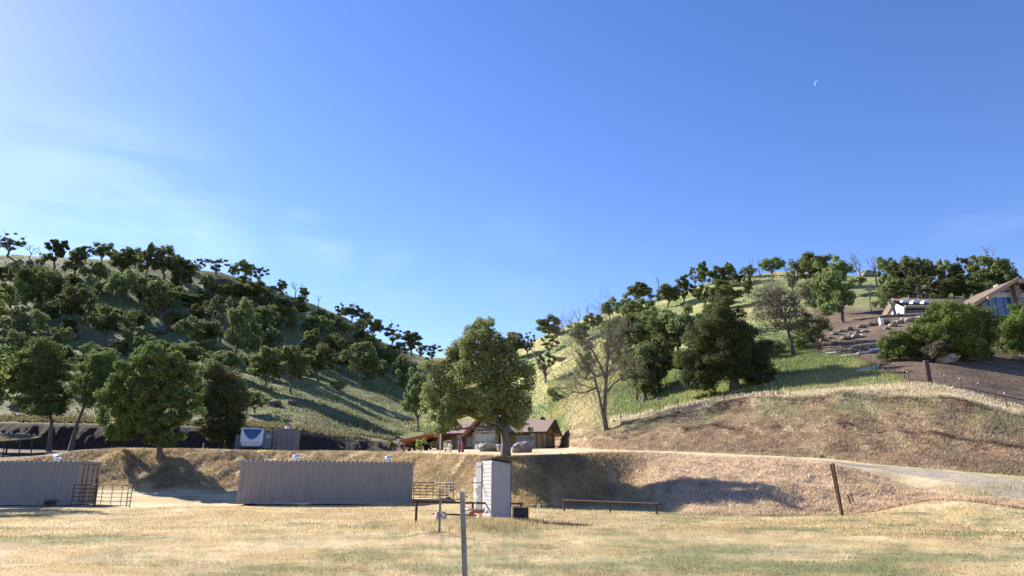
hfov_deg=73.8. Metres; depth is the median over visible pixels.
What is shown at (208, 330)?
oak tree
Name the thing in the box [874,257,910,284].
oak tree
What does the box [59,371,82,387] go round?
bush
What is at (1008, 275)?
oak tree
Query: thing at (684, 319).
oak tree
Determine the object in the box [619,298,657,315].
oak tree
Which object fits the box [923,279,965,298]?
oak tree
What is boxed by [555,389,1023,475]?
bank tufts
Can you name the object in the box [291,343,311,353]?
oak tree
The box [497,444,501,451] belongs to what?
boulder
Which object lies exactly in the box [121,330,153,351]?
oak tree
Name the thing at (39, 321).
oak tree
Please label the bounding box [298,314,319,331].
oak tree
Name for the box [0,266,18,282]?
oak tree
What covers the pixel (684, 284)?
oak tree
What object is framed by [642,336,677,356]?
oak tree
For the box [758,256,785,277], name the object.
oak tree
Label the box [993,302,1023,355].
shrub
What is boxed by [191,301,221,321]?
oak tree
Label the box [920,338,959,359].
shrub
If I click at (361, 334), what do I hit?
oak tree
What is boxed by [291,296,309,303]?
oak tree
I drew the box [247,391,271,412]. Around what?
oak tree
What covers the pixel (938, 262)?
oak tree
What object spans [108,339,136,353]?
oak tree
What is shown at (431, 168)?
sky
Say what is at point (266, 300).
oak tree
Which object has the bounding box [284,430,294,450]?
door
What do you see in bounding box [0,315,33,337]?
oak tree
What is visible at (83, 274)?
bush
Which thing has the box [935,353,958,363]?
boulder
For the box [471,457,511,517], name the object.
well shed
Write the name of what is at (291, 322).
oak tree
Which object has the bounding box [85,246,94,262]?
oak tree
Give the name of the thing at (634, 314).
oak tree
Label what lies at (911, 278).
oak tree
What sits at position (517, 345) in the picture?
oak tree
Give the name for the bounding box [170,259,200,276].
oak tree
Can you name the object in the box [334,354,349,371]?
oak tree
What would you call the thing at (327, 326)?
oak tree
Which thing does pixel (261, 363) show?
oak tree
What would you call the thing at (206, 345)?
bush
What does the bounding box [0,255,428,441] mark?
hill
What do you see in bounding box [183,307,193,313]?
boulder
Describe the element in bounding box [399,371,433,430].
oak tree
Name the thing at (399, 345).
oak tree
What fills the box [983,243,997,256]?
dead tree
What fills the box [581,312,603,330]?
oak tree
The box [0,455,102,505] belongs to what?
shipping container
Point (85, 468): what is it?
door
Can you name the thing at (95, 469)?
door
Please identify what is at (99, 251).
oak tree
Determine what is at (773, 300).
oak tree
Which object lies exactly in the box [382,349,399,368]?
oak tree
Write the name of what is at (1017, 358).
boulder
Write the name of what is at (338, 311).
oak tree
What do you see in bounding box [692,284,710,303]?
oak tree
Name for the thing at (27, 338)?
oak tree
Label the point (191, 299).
oak tree
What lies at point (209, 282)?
oak tree
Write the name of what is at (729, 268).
oak tree
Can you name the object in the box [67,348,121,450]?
oak tree
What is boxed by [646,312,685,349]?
oak tree
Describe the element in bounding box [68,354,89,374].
oak tree
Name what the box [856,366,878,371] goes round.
board
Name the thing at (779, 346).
bush
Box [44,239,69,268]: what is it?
oak tree
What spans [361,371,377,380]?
bush
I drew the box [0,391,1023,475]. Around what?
cut bank
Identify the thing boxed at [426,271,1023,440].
hill
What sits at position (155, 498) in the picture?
ground
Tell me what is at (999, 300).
window
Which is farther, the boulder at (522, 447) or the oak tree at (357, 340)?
the oak tree at (357, 340)
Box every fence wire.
[597,370,875,418]
[845,350,1004,402]
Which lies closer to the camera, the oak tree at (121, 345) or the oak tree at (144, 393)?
the oak tree at (144, 393)
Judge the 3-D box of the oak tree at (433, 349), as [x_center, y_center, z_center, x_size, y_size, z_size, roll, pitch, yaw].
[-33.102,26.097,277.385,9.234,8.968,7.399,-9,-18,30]
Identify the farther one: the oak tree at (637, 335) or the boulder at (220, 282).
the boulder at (220, 282)
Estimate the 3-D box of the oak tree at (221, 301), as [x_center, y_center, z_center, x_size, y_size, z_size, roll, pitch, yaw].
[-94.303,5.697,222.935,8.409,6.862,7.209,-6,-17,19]
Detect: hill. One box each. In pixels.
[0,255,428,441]
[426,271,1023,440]
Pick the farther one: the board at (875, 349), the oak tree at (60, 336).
the oak tree at (60, 336)
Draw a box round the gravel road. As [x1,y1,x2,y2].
[735,456,1023,499]
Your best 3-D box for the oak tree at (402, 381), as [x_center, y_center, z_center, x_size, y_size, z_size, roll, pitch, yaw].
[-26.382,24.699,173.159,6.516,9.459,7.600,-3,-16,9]
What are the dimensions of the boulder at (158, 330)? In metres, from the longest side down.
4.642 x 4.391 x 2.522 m
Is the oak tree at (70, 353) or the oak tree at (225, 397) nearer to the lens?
the oak tree at (225, 397)
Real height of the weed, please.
0.709 m
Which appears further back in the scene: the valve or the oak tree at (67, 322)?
the oak tree at (67, 322)
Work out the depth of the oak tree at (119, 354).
114.90 m
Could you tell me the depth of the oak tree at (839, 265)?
157.08 m
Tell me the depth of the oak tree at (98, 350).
137.60 m
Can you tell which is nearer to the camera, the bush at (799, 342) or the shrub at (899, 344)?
the shrub at (899, 344)
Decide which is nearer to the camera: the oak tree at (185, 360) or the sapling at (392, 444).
the sapling at (392, 444)
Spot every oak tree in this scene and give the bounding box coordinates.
[0,230,26,255]
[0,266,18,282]
[0,280,34,307]
[0,287,18,383]
[0,292,33,333]
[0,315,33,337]
[0,329,26,361]
[0,343,14,405]
[3,337,75,451]
[3,379,25,400]
[6,309,50,336]
[8,262,52,304]
[24,335,45,348]
[30,267,70,305]
[33,301,60,324]
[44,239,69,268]
[49,327,75,343]
[50,284,99,324]
[52,346,76,359]
[58,273,80,286]
[60,246,87,274]
[60,318,79,338]
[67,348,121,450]
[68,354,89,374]
[74,282,94,303]
[81,303,139,344]
[82,261,110,284]
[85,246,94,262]
[86,347,116,358]
[91,242,114,260]
[92,340,207,459]
[93,282,106,295]
[102,268,142,305]
[104,246,146,274]
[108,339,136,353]
[110,348,131,373]
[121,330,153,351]
[122,310,151,333]
[128,334,155,349]
[131,272,160,302]
[133,247,143,268]
[136,286,151,299]
[137,277,183,319]
[142,242,155,276]
[150,244,179,279]
[159,340,175,352]
[163,308,189,331]
[166,341,205,362]
[168,284,187,299]
[170,255,196,286]
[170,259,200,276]
[170,350,208,360]
[171,315,225,342]
[178,293,210,309]
[180,358,199,372]
[186,358,255,448]
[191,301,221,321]
[193,258,205,273]
[197,288,218,303]
[197,350,238,366]
[198,274,216,289]
[204,257,231,274]
[204,294,237,342]
[209,294,236,313]
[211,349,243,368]
[218,284,241,298]
[223,296,254,354]
[226,302,244,316]
[227,265,237,277]
[231,279,273,300]
[232,259,257,280]
[241,353,254,366]
[244,304,280,331]
[245,321,263,354]
[246,345,285,388]
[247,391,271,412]
[248,313,263,335]
[251,265,269,279]
[253,290,280,306]
[261,328,276,347]
[268,344,315,392]
[269,329,284,350]
[274,295,291,305]
[274,304,298,322]
[277,279,288,296]
[285,301,311,317]
[285,312,296,332]
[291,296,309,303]
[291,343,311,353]
[298,287,309,296]
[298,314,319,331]
[301,328,320,352]
[302,342,340,381]
[313,315,335,340]
[323,333,349,358]
[324,312,338,319]
[334,303,345,315]
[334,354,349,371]
[336,322,356,336]
[338,341,383,383]
[340,304,363,321]
[342,338,362,353]
[354,328,371,338]
[356,311,373,327]
[362,333,381,346]
[363,316,384,333]
[374,359,396,377]
[379,352,392,362]
[380,319,404,345]
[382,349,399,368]
[385,342,410,358]
[392,355,411,376]
[394,366,419,392]
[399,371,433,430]
[400,330,422,355]
[417,316,536,455]
[422,344,441,361]
[506,331,526,352]
[520,328,534,357]
[532,351,557,382]
[534,314,561,338]
[540,334,559,353]
[565,321,590,339]
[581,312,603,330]
[599,315,622,340]
[600,299,614,318]
[603,313,646,347]
[603,344,629,364]
[610,294,635,315]
[610,346,660,399]
[613,312,640,331]
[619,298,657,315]
[621,341,667,401]
[622,282,654,303]
[624,319,657,343]
[635,306,672,330]
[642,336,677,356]
[645,341,674,391]
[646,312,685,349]
[653,309,693,349]
[654,283,681,307]
[665,302,708,370]
[670,351,695,377]
[672,293,778,392]
[675,274,689,301]
[687,284,696,297]
[688,266,698,285]
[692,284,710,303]
[697,261,708,284]
[702,302,713,313]
[705,265,726,283]
[705,279,747,306]
[721,261,736,281]
[729,270,745,284]
[741,275,753,296]
[743,262,837,356]
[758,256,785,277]
[786,270,798,289]
[788,251,834,281]
[797,276,843,315]
[807,267,866,322]
[811,255,856,282]
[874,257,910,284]
[876,278,915,298]
[887,255,916,298]
[896,251,933,298]
[903,274,948,298]
[914,256,937,298]
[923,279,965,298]
[935,258,944,280]
[937,259,965,297]
[940,269,985,298]
[949,254,974,293]
[965,255,1014,282]
[969,279,996,295]
[996,268,1022,283]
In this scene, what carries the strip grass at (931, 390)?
on the hill at (999, 372)
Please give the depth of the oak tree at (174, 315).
189.01 m
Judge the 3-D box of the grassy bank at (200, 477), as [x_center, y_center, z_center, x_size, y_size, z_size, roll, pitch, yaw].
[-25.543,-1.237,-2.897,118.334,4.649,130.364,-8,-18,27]
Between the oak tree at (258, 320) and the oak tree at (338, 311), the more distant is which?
the oak tree at (338, 311)
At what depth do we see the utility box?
89.64 m
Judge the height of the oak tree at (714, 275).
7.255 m
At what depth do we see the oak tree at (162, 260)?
253.11 m
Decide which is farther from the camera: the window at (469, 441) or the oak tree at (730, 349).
the window at (469, 441)
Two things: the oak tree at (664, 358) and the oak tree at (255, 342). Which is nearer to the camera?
the oak tree at (664, 358)
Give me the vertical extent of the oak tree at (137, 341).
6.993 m
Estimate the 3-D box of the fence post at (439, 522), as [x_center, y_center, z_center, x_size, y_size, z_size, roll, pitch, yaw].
[-2.108,6.699,19.931,0.067,1.111,0.066,0,-16,0]
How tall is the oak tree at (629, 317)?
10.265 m
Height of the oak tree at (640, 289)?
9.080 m
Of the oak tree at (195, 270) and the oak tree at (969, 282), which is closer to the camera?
the oak tree at (969, 282)
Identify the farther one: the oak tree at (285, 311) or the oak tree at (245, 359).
the oak tree at (285, 311)
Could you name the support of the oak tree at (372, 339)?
on the hill at (174, 337)
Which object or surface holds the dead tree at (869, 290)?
on the hill at (999, 372)
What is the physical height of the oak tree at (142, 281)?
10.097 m
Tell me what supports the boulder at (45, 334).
on the hill at (174, 337)
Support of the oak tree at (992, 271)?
on the hill at (999, 372)
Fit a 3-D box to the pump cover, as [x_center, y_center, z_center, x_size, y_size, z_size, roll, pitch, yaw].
[0.325,9.187,27.693,0.698,0.547,0.530,1,-16,-3]
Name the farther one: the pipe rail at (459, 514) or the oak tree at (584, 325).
the oak tree at (584, 325)
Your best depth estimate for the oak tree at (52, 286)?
199.73 m
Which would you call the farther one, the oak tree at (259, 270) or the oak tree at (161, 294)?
the oak tree at (259, 270)
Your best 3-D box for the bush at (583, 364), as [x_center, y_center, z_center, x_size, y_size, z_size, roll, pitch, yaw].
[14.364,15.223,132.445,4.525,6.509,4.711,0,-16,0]
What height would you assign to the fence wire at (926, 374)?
8.602 m
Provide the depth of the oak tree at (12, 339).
127.57 m
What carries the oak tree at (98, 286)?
on the hill at (174, 337)
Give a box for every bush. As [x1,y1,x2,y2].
[35,252,47,265]
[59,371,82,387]
[77,267,88,277]
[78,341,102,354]
[104,438,119,447]
[198,339,218,357]
[208,285,221,292]
[236,275,251,283]
[261,286,276,296]
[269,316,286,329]
[273,361,283,379]
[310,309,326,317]
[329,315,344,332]
[329,381,348,390]
[351,318,365,330]
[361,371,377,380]
[375,344,387,357]
[404,361,419,371]
[416,346,426,357]
[546,386,562,400]
[575,351,596,377]
[577,339,593,346]
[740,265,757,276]
[765,340,786,357]
[783,331,815,347]
[789,314,833,343]
[871,291,893,307]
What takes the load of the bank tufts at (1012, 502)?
on the grassy bank at (200, 477)
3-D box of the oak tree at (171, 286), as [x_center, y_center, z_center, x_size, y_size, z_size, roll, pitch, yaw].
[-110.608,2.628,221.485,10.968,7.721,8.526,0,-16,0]
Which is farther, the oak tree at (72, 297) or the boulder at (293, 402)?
the oak tree at (72, 297)
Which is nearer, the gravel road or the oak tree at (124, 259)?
the gravel road
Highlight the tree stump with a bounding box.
[888,298,899,314]
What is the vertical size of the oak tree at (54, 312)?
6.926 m
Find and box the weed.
[38,497,58,505]
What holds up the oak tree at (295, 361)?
on the hill at (174, 337)
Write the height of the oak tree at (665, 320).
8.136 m
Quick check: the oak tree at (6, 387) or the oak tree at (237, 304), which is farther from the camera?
the oak tree at (237, 304)
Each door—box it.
[76,464,90,501]
[85,465,100,501]
[273,430,284,449]
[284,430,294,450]
[475,462,481,485]
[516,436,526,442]
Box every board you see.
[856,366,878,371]
[868,348,879,350]
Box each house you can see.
[399,416,562,451]
[881,277,1023,316]
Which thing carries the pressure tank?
on the ground at (155, 498)
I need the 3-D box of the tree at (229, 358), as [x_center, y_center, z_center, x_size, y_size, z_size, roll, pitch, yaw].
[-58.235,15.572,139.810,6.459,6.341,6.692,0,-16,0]
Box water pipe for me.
[466,495,488,513]
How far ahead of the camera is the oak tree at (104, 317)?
165.59 m
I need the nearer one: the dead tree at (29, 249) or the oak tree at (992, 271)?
the oak tree at (992, 271)
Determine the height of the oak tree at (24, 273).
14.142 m
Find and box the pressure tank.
[474,479,480,517]
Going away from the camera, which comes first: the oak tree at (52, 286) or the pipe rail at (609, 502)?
the pipe rail at (609, 502)
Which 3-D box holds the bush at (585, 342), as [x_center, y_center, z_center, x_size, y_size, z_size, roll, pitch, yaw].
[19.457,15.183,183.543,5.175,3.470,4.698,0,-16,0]
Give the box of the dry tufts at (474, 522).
[317,475,1023,541]
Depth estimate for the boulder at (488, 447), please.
63.74 m
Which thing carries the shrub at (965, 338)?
on the hill at (999, 372)
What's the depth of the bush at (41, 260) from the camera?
255.58 m
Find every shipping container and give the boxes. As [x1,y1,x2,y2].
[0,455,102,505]
[236,454,413,504]
[272,426,299,450]
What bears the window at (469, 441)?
in the house at (544, 433)
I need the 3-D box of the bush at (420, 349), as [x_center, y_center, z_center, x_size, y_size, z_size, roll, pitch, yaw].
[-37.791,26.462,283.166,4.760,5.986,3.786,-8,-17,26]
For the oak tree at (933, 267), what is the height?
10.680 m
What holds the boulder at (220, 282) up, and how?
on the hill at (174, 337)
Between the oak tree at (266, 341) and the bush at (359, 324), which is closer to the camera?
the oak tree at (266, 341)
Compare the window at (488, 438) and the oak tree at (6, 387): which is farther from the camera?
the oak tree at (6, 387)
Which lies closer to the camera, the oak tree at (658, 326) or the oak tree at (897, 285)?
the oak tree at (658, 326)
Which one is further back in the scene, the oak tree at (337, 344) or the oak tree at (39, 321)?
the oak tree at (337, 344)
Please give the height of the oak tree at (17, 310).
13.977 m
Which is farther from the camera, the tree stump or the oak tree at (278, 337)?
the oak tree at (278, 337)
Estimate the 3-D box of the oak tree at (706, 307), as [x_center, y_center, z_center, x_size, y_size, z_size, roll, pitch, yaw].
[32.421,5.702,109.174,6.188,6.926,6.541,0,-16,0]
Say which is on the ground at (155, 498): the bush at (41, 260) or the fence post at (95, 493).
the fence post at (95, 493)
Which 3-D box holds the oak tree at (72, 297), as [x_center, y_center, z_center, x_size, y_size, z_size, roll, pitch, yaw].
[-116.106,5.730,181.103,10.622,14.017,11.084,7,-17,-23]
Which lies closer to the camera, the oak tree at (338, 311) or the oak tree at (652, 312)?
the oak tree at (652, 312)
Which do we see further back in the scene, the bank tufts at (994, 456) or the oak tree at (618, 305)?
the oak tree at (618, 305)
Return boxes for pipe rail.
[413,501,523,523]
[433,513,476,515]
[562,499,658,514]
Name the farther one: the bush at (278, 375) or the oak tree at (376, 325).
the oak tree at (376, 325)
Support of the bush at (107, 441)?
on the yard at (925, 483)
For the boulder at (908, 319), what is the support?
on the hill at (999, 372)
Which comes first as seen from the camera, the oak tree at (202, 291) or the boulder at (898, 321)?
the boulder at (898, 321)
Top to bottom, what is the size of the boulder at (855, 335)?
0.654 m
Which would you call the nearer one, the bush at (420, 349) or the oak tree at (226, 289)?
the oak tree at (226, 289)
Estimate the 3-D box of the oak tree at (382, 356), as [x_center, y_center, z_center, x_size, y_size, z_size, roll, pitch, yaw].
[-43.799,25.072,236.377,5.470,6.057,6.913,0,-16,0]
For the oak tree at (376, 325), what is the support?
on the hill at (174, 337)
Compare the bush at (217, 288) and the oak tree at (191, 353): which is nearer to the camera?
the oak tree at (191, 353)
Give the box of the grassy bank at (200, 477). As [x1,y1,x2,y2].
[4,448,1020,515]
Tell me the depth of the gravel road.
35.09 m
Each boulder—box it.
[30,332,50,337]
[149,326,165,333]
[163,323,178,329]
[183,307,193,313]
[203,279,234,287]
[268,401,281,405]
[287,400,297,404]
[478,443,496,451]
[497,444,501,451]
[511,441,531,452]
[839,336,851,339]
[851,334,859,337]
[858,270,873,276]
[893,320,904,323]
[904,317,916,321]
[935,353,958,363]
[1011,356,1023,360]
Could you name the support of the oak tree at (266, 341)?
on the hill at (174, 337)
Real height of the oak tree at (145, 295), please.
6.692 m
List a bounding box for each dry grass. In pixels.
[0,499,1023,541]
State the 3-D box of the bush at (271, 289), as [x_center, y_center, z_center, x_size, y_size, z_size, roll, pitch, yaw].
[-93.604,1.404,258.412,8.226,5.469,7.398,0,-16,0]
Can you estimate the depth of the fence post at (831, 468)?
30.63 m
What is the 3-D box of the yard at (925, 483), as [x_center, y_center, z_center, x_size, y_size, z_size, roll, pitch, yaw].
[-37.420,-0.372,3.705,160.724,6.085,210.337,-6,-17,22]
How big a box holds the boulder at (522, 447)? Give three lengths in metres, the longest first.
1.818 x 1.676 x 1.120 m
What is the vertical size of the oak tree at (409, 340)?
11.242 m
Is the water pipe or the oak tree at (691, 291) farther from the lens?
the oak tree at (691, 291)
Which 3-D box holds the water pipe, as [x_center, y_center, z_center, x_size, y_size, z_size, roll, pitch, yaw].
[-1.475,8.899,27.178,1.095,1.266,0.489,0,-16,0]
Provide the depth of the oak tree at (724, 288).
170.55 m
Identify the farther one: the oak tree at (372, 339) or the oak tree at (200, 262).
the oak tree at (200, 262)
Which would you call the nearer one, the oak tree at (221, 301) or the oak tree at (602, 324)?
the oak tree at (602, 324)
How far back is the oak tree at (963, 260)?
139.74 m
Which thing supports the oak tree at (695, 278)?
on the hill at (999, 372)
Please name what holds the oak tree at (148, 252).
on the hill at (174, 337)
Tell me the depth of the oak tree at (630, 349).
86.11 m
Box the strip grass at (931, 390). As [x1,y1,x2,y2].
[572,381,1023,430]
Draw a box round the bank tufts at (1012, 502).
[0,446,1023,515]
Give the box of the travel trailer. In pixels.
[234,428,272,449]
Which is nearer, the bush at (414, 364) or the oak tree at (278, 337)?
the oak tree at (278, 337)
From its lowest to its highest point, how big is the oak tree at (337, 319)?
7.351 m
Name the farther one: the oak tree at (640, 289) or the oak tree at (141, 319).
the oak tree at (640, 289)
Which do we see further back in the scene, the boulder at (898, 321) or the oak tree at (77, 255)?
the oak tree at (77, 255)
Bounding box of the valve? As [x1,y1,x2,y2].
[433,511,446,521]
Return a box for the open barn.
[0,432,41,455]
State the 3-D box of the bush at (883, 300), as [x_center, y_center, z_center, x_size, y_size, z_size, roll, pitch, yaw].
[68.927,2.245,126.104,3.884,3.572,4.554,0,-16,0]
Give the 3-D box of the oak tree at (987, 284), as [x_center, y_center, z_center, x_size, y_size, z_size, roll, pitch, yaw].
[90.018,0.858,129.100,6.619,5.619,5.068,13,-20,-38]
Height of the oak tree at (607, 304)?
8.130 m
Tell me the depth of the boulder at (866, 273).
195.53 m
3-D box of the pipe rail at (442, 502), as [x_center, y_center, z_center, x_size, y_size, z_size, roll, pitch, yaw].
[-1.570,9.007,27.335,0.092,1.081,6.219,-13,-20,39]
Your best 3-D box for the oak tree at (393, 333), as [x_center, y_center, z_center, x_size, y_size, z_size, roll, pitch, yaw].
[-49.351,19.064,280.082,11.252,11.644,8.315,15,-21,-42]
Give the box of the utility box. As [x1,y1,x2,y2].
[878,317,883,324]
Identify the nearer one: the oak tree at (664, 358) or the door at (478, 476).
the door at (478, 476)
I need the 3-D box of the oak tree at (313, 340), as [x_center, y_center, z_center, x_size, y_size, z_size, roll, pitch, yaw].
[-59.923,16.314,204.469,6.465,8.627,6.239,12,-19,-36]
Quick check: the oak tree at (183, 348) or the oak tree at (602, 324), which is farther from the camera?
the oak tree at (602, 324)
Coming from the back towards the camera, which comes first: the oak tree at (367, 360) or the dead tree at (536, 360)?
the oak tree at (367, 360)
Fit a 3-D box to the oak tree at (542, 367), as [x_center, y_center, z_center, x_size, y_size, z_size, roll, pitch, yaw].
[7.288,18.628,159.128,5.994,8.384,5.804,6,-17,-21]
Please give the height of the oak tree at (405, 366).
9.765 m
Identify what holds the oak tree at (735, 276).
on the hill at (999, 372)
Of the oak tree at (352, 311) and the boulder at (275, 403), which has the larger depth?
the oak tree at (352, 311)
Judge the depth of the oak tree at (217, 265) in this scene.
272.54 m
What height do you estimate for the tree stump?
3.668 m
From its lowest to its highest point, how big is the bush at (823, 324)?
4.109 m
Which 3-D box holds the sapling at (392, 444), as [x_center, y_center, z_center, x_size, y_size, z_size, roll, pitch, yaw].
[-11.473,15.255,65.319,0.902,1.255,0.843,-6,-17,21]
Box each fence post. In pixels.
[93,479,98,506]
[438,497,441,532]
[460,491,467,575]
[830,464,840,513]
[832,463,843,515]
[923,360,932,382]
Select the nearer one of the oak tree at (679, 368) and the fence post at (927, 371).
the fence post at (927, 371)
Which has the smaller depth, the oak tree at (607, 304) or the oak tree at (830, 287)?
the oak tree at (830, 287)
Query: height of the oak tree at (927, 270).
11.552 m
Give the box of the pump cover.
[512,507,528,519]
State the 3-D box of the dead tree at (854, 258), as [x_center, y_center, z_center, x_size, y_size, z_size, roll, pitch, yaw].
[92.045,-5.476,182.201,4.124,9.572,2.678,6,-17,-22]
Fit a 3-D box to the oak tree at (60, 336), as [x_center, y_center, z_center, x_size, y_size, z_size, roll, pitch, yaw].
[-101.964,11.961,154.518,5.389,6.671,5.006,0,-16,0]
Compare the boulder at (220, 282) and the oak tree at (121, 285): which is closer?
the oak tree at (121, 285)
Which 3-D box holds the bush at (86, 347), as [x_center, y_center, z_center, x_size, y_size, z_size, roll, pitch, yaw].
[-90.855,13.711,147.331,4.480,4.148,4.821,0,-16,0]
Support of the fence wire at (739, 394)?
attached to the fence post
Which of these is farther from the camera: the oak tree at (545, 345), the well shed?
the oak tree at (545, 345)
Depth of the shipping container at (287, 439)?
76.08 m
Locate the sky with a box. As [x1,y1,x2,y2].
[0,0,1023,357]
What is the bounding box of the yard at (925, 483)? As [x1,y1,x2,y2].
[0,447,1023,495]
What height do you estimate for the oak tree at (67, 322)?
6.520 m
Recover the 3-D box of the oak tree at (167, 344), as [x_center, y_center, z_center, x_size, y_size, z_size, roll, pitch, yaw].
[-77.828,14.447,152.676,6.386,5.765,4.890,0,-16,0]
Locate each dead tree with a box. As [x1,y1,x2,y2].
[23,244,38,258]
[291,280,303,296]
[524,337,545,382]
[543,283,652,431]
[845,252,861,275]
[864,282,872,310]
[866,256,877,291]
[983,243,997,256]
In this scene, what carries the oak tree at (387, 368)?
on the hill at (174, 337)
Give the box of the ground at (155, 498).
[0,489,1023,575]
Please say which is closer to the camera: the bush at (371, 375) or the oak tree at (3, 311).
the oak tree at (3, 311)
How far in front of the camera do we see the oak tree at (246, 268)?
276.75 m
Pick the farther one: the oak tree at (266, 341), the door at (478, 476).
the oak tree at (266, 341)
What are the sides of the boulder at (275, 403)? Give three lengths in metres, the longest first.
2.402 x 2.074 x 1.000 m
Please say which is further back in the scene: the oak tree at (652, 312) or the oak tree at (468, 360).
the oak tree at (652, 312)
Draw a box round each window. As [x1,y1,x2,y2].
[466,435,472,446]
[475,434,483,448]
[484,434,494,443]
[985,297,1011,315]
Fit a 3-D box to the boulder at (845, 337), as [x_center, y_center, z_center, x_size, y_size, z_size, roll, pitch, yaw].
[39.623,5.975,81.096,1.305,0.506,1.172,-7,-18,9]
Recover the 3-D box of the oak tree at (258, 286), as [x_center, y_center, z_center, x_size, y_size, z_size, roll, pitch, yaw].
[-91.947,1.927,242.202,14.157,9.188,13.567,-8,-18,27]
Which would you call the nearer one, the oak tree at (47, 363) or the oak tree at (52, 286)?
the oak tree at (47, 363)
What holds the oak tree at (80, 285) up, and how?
on the hill at (174, 337)
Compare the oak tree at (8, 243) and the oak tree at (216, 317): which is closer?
the oak tree at (216, 317)
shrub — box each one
[700,393,707,398]
[874,329,926,362]
[905,299,1004,360]
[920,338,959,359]
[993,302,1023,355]
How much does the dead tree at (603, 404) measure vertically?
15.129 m
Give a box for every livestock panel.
[70,484,132,506]
[413,482,453,499]
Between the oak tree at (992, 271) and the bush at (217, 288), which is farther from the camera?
the bush at (217, 288)
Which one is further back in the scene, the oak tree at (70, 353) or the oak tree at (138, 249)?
the oak tree at (138, 249)
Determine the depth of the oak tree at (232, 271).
277.39 m
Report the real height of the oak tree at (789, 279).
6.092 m
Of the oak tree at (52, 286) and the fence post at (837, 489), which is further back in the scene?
the oak tree at (52, 286)
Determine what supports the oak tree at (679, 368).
on the hill at (999, 372)
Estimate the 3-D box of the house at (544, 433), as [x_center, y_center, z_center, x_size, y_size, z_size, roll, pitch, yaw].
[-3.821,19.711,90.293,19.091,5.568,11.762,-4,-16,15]
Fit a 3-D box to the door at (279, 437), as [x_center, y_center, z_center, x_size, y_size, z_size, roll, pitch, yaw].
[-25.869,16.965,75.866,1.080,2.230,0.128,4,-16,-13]
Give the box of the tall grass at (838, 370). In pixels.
[548,338,905,428]
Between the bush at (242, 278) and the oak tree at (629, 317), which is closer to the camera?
the oak tree at (629, 317)
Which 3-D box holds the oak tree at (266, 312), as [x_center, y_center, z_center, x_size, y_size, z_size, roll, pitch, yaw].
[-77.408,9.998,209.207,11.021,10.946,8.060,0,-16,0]
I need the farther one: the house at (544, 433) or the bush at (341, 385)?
the bush at (341, 385)
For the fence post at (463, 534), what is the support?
on the ground at (155, 498)
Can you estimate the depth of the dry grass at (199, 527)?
26.67 m
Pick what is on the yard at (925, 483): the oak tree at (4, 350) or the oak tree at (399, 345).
the oak tree at (4, 350)
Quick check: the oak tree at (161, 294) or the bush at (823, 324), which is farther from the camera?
the oak tree at (161, 294)
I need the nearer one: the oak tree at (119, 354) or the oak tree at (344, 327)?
the oak tree at (119, 354)
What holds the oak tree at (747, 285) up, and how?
on the hill at (999, 372)
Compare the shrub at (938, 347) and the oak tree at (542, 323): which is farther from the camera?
the oak tree at (542, 323)
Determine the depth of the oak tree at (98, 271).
234.12 m
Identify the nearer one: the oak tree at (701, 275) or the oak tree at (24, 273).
the oak tree at (24, 273)
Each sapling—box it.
[387,441,397,451]
[415,437,426,451]
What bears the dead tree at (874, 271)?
on the hill at (999, 372)
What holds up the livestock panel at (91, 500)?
on the ground at (155, 498)
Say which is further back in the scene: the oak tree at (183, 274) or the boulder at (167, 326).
the oak tree at (183, 274)
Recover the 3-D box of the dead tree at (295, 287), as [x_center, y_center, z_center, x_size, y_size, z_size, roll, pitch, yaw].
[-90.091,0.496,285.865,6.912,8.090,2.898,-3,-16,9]
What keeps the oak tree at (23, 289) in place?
on the hill at (174, 337)
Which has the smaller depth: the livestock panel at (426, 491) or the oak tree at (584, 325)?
the livestock panel at (426, 491)
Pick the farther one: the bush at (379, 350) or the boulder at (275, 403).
the bush at (379, 350)
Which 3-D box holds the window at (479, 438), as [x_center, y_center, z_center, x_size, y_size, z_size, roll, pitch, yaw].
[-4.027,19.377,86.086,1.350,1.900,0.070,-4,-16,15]
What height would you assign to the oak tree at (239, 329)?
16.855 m
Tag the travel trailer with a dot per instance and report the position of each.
(254, 438)
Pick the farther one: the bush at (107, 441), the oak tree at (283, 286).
the oak tree at (283, 286)
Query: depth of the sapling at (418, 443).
65.22 m
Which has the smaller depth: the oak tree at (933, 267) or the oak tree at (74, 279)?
the oak tree at (933, 267)
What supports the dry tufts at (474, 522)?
on the ground at (155, 498)
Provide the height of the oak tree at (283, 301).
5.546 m
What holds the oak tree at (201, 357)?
on the hill at (174, 337)
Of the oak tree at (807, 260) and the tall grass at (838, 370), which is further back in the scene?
the oak tree at (807, 260)

